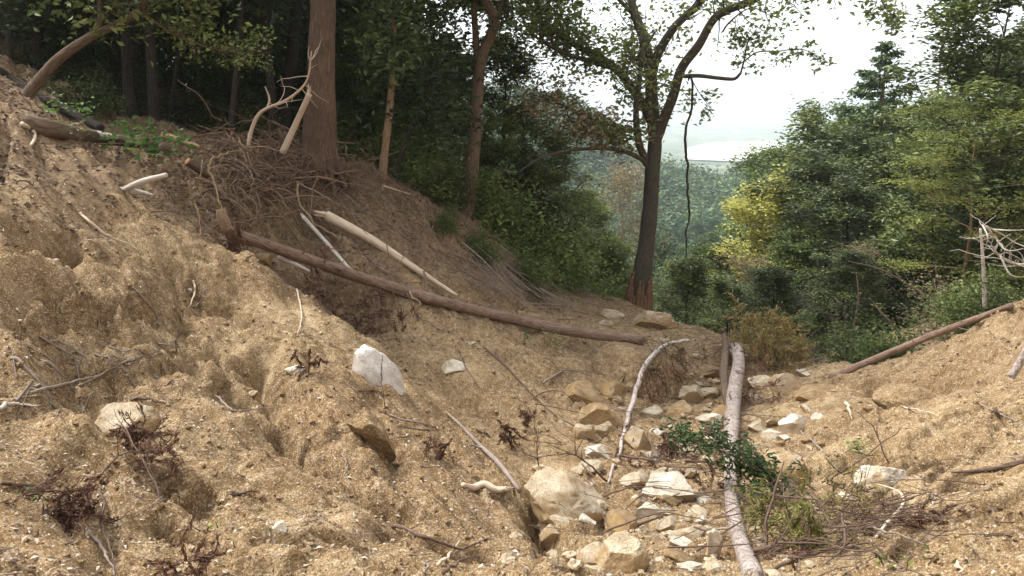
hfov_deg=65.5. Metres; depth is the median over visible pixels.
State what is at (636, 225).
valley tree
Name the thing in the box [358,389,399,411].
stick
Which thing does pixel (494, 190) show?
shrub
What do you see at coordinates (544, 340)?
leafy plant
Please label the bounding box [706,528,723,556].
rock
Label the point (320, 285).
dead frond
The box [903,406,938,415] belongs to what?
stick
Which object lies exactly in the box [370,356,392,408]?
bare twig
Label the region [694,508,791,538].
brush branch
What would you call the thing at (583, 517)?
rock
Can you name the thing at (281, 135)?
stick
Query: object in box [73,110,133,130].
leafy plant
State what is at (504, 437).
dead frond
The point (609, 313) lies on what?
rock
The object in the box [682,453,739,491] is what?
dead frond
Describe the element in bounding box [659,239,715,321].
valley tree
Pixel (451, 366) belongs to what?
rock
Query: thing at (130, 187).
broken branch
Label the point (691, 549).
cobble
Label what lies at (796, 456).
cobble
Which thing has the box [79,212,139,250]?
root
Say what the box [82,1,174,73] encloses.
forest tree
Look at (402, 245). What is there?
pale brush
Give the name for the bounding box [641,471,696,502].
boulder
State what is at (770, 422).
cobble
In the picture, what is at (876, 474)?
boulder
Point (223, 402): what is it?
stick
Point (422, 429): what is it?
stick
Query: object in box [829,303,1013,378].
leaning pole
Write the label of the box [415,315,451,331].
root
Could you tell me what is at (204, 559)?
dead frond
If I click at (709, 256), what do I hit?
broadleaf tree
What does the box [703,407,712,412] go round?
cobble
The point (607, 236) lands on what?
broadleaf tree
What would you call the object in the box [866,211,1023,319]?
understory tree
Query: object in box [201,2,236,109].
forest tree
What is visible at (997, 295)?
shrub
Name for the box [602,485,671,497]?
brush branch
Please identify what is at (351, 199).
root
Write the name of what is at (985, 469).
driftwood
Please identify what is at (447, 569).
stick
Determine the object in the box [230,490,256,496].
stick
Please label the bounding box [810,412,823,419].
cobble
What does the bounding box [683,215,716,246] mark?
valley tree
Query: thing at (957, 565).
stick
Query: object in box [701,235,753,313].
valley tree
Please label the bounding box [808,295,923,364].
shrub
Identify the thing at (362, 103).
understory tree
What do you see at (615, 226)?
valley tree
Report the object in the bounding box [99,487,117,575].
stick
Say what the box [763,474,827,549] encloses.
cypress spray
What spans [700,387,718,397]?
cobble
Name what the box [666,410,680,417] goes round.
cobble
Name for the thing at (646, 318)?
boulder
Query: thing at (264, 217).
root
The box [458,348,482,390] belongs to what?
stick
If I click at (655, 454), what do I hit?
cobble
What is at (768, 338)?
shrub
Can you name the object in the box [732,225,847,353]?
broadleaf tree
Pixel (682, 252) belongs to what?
valley tree
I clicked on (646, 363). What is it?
arching branch
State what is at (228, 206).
bank twigs
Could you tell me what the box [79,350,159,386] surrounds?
stick
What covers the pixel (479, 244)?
shrub
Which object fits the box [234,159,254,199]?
root
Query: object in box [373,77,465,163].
broadleaf tree
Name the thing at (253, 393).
stone
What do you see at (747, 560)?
scaly log
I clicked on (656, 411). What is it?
rock
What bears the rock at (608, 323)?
on the ground
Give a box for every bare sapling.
[853,272,859,328]
[868,298,901,338]
[933,261,942,313]
[991,113,1010,222]
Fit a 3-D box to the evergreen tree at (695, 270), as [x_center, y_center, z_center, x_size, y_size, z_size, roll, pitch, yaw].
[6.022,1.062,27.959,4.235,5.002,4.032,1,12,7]
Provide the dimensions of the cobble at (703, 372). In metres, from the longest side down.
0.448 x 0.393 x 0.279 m
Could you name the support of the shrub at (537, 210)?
on the ground
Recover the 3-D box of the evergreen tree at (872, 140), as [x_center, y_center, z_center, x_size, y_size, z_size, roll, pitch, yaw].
[16.375,-2.301,36.100,9.499,11.957,9.044,10,16,39]
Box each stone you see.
[249,390,257,397]
[272,520,286,532]
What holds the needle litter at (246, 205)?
on the ground
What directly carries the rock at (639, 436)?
on the ground
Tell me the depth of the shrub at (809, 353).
19.21 m
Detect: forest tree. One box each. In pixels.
[0,0,95,61]
[29,0,45,69]
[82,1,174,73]
[90,0,201,120]
[102,0,277,122]
[103,5,120,71]
[104,1,118,115]
[115,7,135,95]
[121,0,302,118]
[155,0,335,135]
[161,0,309,138]
[178,0,305,143]
[178,1,309,113]
[187,14,301,101]
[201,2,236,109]
[213,0,347,116]
[216,0,275,129]
[244,1,435,121]
[274,0,430,137]
[278,2,401,99]
[336,3,512,178]
[341,4,472,123]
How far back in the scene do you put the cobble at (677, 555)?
5.14 m
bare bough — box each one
[848,261,939,307]
[922,196,1005,212]
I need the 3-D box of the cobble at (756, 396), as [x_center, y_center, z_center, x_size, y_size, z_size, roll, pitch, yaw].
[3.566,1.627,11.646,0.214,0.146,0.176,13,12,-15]
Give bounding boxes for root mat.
[152,100,422,250]
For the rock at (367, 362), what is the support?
on the ground
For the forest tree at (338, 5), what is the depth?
20.07 m
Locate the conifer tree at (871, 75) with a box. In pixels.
[813,40,957,327]
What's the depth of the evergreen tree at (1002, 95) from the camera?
27.89 m
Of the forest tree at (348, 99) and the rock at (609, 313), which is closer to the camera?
the rock at (609, 313)
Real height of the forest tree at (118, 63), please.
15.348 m
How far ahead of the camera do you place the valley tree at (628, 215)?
173.40 m
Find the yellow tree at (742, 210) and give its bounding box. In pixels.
[706,163,845,352]
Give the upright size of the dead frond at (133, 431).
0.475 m
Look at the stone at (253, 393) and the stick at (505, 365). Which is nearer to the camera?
the stone at (253, 393)
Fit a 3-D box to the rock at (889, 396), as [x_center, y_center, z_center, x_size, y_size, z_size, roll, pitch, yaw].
[4.631,1.357,9.369,0.812,0.468,0.611,0,12,0]
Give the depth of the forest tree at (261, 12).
15.38 m
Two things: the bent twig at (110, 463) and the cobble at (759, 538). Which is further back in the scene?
the cobble at (759, 538)
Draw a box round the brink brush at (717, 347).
[674,327,828,373]
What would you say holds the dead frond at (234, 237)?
on the ground
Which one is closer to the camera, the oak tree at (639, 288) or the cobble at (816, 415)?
the cobble at (816, 415)
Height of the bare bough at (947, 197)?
0.558 m
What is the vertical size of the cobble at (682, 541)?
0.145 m
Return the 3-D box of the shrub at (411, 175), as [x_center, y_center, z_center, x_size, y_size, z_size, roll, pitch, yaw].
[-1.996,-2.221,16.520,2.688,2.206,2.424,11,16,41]
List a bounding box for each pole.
[279,83,311,154]
[300,213,350,267]
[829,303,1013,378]
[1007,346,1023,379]
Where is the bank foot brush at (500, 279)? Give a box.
[446,235,611,316]
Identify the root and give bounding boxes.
[19,121,36,146]
[57,214,76,232]
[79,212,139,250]
[132,287,161,319]
[188,280,195,307]
[207,156,221,208]
[210,150,242,158]
[212,155,253,218]
[218,210,314,228]
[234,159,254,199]
[296,183,340,239]
[296,288,301,334]
[297,181,367,234]
[340,453,347,478]
[341,191,442,261]
[409,290,420,317]
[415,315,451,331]
[461,481,513,492]
[533,390,565,398]
[542,369,583,383]
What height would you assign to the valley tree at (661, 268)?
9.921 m
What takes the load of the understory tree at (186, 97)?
on the ground
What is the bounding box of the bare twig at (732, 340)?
[720,325,746,372]
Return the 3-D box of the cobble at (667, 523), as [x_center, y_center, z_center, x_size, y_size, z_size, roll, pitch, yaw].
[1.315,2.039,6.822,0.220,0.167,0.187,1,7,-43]
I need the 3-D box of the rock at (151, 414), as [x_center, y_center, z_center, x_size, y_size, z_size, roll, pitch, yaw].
[-2.708,0.945,5.603,0.438,0.295,0.396,0,12,0]
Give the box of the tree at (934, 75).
[915,35,951,141]
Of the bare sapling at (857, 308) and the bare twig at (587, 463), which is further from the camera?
the bare sapling at (857, 308)
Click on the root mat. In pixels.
(241, 171)
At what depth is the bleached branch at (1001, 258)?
13.73 m
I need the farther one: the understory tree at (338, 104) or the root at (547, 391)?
the understory tree at (338, 104)
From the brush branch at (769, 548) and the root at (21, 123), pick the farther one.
the root at (21, 123)
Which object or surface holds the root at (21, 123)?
on the ground
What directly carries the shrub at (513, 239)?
on the ground
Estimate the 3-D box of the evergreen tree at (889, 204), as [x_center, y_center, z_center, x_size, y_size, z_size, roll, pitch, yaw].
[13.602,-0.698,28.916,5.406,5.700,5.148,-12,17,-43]
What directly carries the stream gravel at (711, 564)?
on the ground
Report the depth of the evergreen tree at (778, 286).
22.33 m
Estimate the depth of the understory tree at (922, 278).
25.58 m
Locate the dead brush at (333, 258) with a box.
[260,156,508,331]
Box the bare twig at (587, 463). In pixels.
[521,432,609,482]
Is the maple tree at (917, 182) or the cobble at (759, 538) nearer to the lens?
the cobble at (759, 538)
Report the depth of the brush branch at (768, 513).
5.62 m
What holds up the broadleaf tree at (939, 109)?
on the ground
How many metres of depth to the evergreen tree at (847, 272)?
24.27 m
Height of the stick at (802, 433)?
0.544 m
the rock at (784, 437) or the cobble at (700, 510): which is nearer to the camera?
the cobble at (700, 510)
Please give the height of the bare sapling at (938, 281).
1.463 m
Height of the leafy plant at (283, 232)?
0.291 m
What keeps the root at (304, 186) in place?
on the ground
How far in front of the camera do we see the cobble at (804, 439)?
8.95 m
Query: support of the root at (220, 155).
on the ground
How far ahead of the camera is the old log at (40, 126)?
9.03 m
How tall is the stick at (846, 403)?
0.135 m
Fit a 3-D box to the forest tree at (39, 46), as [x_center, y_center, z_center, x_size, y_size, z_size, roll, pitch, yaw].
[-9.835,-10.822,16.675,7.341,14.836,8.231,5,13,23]
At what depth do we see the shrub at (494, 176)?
18.45 m
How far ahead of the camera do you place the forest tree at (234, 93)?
15.00 m
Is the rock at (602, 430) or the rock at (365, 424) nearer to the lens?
the rock at (365, 424)
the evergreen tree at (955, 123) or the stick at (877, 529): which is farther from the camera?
the evergreen tree at (955, 123)
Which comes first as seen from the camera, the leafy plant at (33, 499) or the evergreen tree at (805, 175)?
the leafy plant at (33, 499)
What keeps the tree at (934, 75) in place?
on the ground
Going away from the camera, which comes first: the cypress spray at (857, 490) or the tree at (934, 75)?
the cypress spray at (857, 490)
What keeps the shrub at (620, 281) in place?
on the ground
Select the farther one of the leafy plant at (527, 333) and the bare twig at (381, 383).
the leafy plant at (527, 333)
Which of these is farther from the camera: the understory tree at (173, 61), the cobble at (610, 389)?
the understory tree at (173, 61)
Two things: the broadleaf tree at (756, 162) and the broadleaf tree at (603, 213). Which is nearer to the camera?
the broadleaf tree at (603, 213)
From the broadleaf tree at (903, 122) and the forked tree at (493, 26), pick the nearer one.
the forked tree at (493, 26)
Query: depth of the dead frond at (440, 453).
6.79 m
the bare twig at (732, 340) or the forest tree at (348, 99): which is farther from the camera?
the forest tree at (348, 99)
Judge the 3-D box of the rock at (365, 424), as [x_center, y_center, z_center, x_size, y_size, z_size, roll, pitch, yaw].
[-1.139,1.233,6.526,0.388,0.502,0.263,-10,16,-37]
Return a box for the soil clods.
[0,150,1023,575]
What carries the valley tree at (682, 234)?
on the ground
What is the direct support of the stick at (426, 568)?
on the ground
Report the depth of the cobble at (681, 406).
11.31 m
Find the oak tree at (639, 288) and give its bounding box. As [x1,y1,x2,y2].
[460,0,918,310]
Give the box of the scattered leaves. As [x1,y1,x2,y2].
[0,78,1023,575]
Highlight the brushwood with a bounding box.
[668,452,1017,575]
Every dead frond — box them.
[5,466,122,536]
[106,401,169,454]
[126,431,185,482]
[144,514,228,575]
[209,219,260,253]
[289,346,327,381]
[296,243,363,317]
[317,285,421,345]
[422,436,454,461]
[475,419,527,451]
[518,409,536,427]
[614,447,669,468]
[644,432,723,473]
[657,435,694,458]
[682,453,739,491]
[703,417,739,437]
[735,347,782,407]
[753,515,812,570]
[840,490,917,545]
[895,492,956,532]
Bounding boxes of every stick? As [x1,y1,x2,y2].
[0,401,39,410]
[0,481,60,493]
[30,356,135,393]
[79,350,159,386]
[87,529,114,575]
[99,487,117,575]
[130,396,172,403]
[174,330,199,350]
[215,396,276,411]
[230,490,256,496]
[276,128,290,153]
[276,255,309,271]
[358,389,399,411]
[389,414,453,426]
[391,524,482,550]
[400,420,450,430]
[422,558,436,573]
[436,540,459,566]
[441,556,479,574]
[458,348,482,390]
[482,346,556,416]
[800,430,842,477]
[823,518,923,544]
[844,401,852,419]
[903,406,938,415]
[954,560,963,573]
[978,402,1023,423]
[986,505,1013,522]
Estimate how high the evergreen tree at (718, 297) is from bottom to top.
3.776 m
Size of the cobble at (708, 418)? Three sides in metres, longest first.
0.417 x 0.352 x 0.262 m
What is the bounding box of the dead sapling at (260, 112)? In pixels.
[246,37,327,146]
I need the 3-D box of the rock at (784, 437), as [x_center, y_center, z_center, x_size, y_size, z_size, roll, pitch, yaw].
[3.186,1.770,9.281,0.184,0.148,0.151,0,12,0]
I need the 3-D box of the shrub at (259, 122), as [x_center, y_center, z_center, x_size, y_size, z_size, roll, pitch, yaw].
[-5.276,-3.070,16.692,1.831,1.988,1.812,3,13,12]
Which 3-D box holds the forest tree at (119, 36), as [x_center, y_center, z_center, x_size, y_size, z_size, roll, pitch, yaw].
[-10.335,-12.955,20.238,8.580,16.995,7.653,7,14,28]
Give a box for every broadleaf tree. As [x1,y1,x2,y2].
[335,18,395,152]
[371,41,468,187]
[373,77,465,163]
[386,34,520,187]
[456,97,545,227]
[548,186,631,290]
[581,228,656,306]
[654,228,764,337]
[690,139,797,325]
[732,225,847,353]
[770,85,909,232]
[812,84,999,285]
[844,100,981,231]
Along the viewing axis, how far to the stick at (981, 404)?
7.04 m
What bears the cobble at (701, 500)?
on the ground
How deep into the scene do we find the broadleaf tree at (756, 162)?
59.08 m
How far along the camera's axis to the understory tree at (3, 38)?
25.22 m
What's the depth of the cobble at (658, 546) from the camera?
5.97 m
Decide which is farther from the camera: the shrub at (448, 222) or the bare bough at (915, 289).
the bare bough at (915, 289)
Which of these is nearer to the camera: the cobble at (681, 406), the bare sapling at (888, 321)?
the cobble at (681, 406)
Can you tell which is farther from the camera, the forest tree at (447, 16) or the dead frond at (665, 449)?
the forest tree at (447, 16)
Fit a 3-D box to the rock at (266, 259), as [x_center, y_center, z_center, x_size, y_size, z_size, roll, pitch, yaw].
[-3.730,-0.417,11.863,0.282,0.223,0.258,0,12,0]
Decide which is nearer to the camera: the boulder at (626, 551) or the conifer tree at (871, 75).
the boulder at (626, 551)
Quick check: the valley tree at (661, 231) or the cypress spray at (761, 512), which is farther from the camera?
the valley tree at (661, 231)
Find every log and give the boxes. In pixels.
[0,67,104,130]
[23,114,170,151]
[160,132,201,149]
[185,158,209,178]
[216,208,644,344]
[313,210,457,295]
[715,342,763,575]
[719,328,729,405]
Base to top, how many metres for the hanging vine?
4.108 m
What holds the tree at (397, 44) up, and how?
on the ground
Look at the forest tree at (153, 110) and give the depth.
15.20 m
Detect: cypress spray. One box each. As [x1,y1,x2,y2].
[728,475,797,538]
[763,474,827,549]
[790,491,864,552]
[793,457,859,523]
[817,450,888,535]
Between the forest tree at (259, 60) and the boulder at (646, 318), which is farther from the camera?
the forest tree at (259, 60)
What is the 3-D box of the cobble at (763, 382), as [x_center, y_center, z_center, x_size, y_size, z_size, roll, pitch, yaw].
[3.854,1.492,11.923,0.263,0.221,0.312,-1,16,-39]
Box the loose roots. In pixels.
[166,79,406,240]
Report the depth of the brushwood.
5.18 m
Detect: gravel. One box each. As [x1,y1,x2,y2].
[0,214,1019,575]
[496,334,853,575]
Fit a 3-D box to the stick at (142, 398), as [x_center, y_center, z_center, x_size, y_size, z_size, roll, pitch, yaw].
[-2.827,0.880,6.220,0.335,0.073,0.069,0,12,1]
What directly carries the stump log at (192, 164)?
on the ground
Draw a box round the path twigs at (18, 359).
[0,317,183,417]
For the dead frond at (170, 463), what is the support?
on the ground
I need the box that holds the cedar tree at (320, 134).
[296,0,347,198]
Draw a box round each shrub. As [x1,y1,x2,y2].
[11,53,137,121]
[215,93,300,143]
[336,107,432,170]
[344,104,452,181]
[374,127,473,208]
[406,147,493,225]
[422,134,539,216]
[425,144,572,245]
[426,154,525,233]
[426,201,465,238]
[457,218,512,269]
[472,172,553,259]
[504,243,578,306]
[506,201,634,302]
[507,175,612,266]
[525,204,609,301]
[561,235,675,309]
[585,258,655,310]
[718,289,828,373]
[762,315,852,363]
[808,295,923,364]
[836,302,939,364]
[885,259,980,339]
[896,249,1022,341]
[927,254,1023,337]
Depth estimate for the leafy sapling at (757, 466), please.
7.25 m
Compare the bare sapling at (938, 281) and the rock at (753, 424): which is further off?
the bare sapling at (938, 281)
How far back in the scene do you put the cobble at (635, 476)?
7.85 m
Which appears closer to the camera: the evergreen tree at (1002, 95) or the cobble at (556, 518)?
the cobble at (556, 518)
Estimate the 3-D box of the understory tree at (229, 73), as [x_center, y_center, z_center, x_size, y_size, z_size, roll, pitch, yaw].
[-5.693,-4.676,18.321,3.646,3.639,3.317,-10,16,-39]
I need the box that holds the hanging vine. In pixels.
[678,74,693,266]
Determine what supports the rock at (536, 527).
on the ground
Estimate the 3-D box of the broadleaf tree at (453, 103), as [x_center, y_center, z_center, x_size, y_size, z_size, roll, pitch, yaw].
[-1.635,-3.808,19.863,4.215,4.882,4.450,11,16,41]
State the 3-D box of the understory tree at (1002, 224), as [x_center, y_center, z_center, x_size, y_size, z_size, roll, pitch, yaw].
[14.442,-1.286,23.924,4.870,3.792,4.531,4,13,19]
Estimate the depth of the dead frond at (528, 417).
9.46 m
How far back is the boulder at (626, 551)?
4.67 m
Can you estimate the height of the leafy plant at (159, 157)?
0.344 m
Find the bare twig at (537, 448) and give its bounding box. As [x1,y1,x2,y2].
[512,396,541,465]
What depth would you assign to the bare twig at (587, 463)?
7.24 m
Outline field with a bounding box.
[687,141,785,160]
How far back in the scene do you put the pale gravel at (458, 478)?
6.02 m
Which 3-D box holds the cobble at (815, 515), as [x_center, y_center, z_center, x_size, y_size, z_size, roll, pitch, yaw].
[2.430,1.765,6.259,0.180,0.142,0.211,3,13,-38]
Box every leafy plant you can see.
[16,486,48,501]
[38,87,99,119]
[55,116,90,142]
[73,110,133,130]
[91,115,196,159]
[147,144,178,161]
[188,518,220,531]
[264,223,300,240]
[516,329,536,341]
[542,327,566,347]
[843,435,874,452]
[866,543,956,572]
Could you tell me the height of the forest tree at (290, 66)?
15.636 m
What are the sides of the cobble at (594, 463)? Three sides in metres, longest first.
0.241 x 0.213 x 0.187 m
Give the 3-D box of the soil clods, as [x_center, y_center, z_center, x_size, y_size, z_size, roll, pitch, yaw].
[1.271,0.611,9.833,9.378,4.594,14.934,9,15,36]
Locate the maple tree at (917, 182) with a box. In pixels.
[869,87,1023,301]
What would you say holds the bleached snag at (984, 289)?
on the ground
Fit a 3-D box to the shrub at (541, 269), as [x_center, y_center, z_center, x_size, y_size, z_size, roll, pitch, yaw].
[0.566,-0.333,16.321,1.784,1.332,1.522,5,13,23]
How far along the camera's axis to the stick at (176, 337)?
7.34 m
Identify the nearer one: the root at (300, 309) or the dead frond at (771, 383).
the root at (300, 309)
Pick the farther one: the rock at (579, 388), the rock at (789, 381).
the rock at (789, 381)
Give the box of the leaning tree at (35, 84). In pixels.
[14,0,287,99]
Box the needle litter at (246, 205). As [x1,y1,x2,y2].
[0,57,1006,560]
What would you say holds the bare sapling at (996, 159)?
on the ground
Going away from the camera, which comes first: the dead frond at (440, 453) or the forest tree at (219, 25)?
the dead frond at (440, 453)
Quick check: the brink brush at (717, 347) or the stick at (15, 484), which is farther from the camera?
the brink brush at (717, 347)
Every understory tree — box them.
[0,0,93,46]
[0,0,98,70]
[0,0,104,104]
[15,0,163,116]
[17,0,230,78]
[26,0,244,122]
[47,2,135,64]
[92,0,263,135]
[133,21,224,102]
[138,0,351,140]
[159,6,300,108]
[184,0,341,138]
[198,0,447,153]
[208,27,305,127]
[238,1,352,131]
[305,0,502,174]
[335,0,464,158]
[336,35,436,158]
[809,230,944,348]
[829,225,967,332]
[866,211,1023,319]
[911,190,1023,298]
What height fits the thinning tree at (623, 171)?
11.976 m
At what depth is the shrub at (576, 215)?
19.02 m
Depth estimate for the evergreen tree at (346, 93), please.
19.86 m
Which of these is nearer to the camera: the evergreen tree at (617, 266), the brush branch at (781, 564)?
the brush branch at (781, 564)
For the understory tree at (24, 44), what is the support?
on the ground
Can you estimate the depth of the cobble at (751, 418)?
10.24 m
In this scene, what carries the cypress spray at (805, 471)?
on the brushwood
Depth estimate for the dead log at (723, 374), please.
12.48 m
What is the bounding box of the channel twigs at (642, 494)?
[527,356,801,551]
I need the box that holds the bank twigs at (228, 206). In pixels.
[0,54,957,364]
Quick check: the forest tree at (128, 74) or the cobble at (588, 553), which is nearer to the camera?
the cobble at (588, 553)
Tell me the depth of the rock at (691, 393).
12.12 m
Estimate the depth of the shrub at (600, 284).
18.87 m
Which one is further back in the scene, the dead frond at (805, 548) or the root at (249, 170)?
the root at (249, 170)
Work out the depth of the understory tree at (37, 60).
16.57 m
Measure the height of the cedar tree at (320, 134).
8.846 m
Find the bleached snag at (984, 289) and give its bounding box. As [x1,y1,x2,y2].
[979,228,987,308]
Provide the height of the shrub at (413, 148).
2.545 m
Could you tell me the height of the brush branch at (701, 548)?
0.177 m
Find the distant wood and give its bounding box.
[426,80,980,243]
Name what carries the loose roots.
hanging from the root mat
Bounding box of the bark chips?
[0,76,692,575]
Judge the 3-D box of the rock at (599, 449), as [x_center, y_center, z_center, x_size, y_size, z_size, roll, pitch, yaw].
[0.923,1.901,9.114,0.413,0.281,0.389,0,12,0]
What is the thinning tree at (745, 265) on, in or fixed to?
on the ground
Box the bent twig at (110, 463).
[75,420,180,501]
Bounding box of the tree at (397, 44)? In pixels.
[339,0,456,180]
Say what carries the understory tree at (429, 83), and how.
on the ground
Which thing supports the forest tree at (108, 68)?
on the ground
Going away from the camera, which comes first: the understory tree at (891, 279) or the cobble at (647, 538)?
the cobble at (647, 538)
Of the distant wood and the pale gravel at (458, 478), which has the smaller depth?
the pale gravel at (458, 478)
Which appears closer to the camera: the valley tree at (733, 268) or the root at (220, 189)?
the root at (220, 189)
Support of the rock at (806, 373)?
on the ground
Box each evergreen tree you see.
[293,13,428,167]
[437,13,578,248]
[501,148,601,276]
[506,121,606,259]
[589,239,633,298]
[652,253,733,327]
[688,271,762,343]
[697,92,860,357]
[713,176,820,336]
[713,261,822,361]
[718,144,893,353]
[761,171,918,352]
[788,245,893,348]
[796,189,951,333]
[802,102,940,312]
[829,134,981,337]
[860,0,1023,301]
[885,39,1023,282]
[913,153,1023,294]
[926,85,1023,272]
[938,15,1023,251]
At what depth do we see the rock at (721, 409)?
10.59 m
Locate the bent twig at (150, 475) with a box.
[104,410,161,502]
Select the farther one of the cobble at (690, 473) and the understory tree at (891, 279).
the understory tree at (891, 279)
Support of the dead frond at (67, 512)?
on the ground
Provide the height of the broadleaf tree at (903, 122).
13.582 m
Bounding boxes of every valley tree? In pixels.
[604,222,621,262]
[608,212,636,257]
[624,213,660,247]
[624,229,708,323]
[625,250,665,310]
[653,262,704,325]
[658,228,670,257]
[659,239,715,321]
[667,228,692,263]
[673,242,689,273]
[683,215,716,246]
[696,215,730,248]
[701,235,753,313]
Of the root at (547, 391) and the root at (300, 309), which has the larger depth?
the root at (547, 391)
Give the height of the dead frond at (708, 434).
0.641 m
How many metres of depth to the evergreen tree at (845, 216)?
28.82 m
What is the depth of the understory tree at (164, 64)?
25.77 m
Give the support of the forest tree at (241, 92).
on the ground
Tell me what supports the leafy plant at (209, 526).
on the ground
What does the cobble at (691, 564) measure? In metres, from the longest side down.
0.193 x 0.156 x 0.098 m
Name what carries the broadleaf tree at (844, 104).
on the ground
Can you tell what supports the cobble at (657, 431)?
on the ground
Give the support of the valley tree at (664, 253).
on the ground
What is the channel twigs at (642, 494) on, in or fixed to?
on the ground
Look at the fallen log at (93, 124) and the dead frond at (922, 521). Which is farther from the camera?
the fallen log at (93, 124)
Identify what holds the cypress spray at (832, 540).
on the brushwood
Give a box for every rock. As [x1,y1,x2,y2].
[95,402,161,434]
[256,253,271,265]
[284,365,304,375]
[346,407,396,462]
[352,344,405,394]
[441,359,465,374]
[534,524,540,529]
[539,524,559,550]
[562,380,606,404]
[573,424,594,441]
[577,402,618,426]
[579,513,595,527]
[584,444,609,459]
[594,421,613,437]
[598,319,613,326]
[601,309,624,318]
[603,509,637,531]
[624,425,650,450]
[635,502,662,518]
[640,405,662,418]
[678,384,703,402]
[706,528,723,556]
[711,404,726,416]
[748,419,765,431]
[761,428,780,439]
[768,373,800,392]
[776,434,791,440]
[778,413,806,433]
[794,384,845,400]
[796,369,809,376]
[871,383,936,409]
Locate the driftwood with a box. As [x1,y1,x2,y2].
[951,458,1023,472]
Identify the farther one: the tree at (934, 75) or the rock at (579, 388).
the tree at (934, 75)
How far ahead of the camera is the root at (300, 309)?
8.79 m
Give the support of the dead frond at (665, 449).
on the ground
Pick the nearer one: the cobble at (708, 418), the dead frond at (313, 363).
the dead frond at (313, 363)
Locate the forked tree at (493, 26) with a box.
[380,0,604,219]
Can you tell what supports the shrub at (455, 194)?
on the ground
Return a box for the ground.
[0,25,1023,575]
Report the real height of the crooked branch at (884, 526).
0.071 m
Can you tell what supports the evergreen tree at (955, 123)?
on the ground
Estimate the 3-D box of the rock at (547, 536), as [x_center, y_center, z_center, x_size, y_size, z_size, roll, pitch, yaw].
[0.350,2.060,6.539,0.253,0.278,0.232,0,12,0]
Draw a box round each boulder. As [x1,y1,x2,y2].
[523,466,609,523]
[591,341,703,403]
[595,530,649,574]
[632,310,676,330]
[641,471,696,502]
[761,447,809,482]
[853,465,907,493]
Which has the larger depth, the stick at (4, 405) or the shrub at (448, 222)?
the shrub at (448, 222)
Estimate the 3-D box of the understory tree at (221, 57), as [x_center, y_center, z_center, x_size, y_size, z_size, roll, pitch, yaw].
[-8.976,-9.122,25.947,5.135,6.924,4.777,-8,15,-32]
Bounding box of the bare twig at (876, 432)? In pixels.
[854,410,888,461]
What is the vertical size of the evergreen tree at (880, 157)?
9.196 m
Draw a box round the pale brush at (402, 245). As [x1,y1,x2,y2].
[261,182,531,322]
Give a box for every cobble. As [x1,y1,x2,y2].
[549,514,572,524]
[557,445,585,462]
[578,541,601,565]
[579,459,603,474]
[600,381,625,400]
[620,470,648,490]
[643,451,660,463]
[643,535,652,540]
[649,428,664,434]
[651,536,661,543]
[652,543,663,551]
[655,467,667,471]
[655,515,676,531]
[659,494,683,505]
[664,548,691,562]
[666,400,696,415]
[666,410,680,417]
[668,536,691,550]
[671,525,706,538]
[676,561,703,572]
[684,468,698,478]
[684,542,701,552]
[690,504,706,516]
[695,365,719,377]
[695,413,723,424]
[696,515,707,524]
[697,496,710,503]
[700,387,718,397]
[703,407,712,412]
[747,375,769,388]
[749,393,761,401]
[749,416,758,423]
[754,535,764,541]
[758,379,768,389]
[765,419,774,424]
[792,454,801,461]
[800,403,811,413]
[800,434,813,442]
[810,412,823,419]
[811,500,827,521]
[818,494,832,505]
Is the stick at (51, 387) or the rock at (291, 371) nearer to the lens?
the stick at (51, 387)
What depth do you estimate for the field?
1336.87 m
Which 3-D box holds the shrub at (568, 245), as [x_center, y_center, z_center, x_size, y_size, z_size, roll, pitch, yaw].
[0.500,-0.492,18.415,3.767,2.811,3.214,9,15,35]
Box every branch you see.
[120,173,167,195]
[383,185,409,194]
[445,411,521,492]
[601,511,719,534]
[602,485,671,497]
[607,321,721,482]
[675,505,756,564]
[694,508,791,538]
[752,526,881,552]
[764,461,784,545]
[771,542,874,569]
[821,427,900,482]
[875,484,904,538]
[951,214,1023,276]
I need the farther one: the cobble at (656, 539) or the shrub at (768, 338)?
the shrub at (768, 338)
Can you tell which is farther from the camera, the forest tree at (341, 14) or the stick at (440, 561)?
the forest tree at (341, 14)
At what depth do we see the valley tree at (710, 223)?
176.00 m
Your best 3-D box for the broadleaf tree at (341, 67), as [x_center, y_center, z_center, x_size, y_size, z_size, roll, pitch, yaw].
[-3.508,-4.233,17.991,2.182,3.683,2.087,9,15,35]
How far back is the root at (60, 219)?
7.52 m
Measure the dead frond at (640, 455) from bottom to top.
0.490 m
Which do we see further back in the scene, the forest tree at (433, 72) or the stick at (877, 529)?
the forest tree at (433, 72)
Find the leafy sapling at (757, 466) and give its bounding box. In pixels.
[652,414,808,513]
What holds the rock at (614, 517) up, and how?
on the ground
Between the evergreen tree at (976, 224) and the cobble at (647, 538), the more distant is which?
the evergreen tree at (976, 224)
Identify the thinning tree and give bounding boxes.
[578,140,683,313]
[704,247,802,349]
[800,239,902,338]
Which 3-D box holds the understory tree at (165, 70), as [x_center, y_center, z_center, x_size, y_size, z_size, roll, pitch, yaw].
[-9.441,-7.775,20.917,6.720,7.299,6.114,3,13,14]

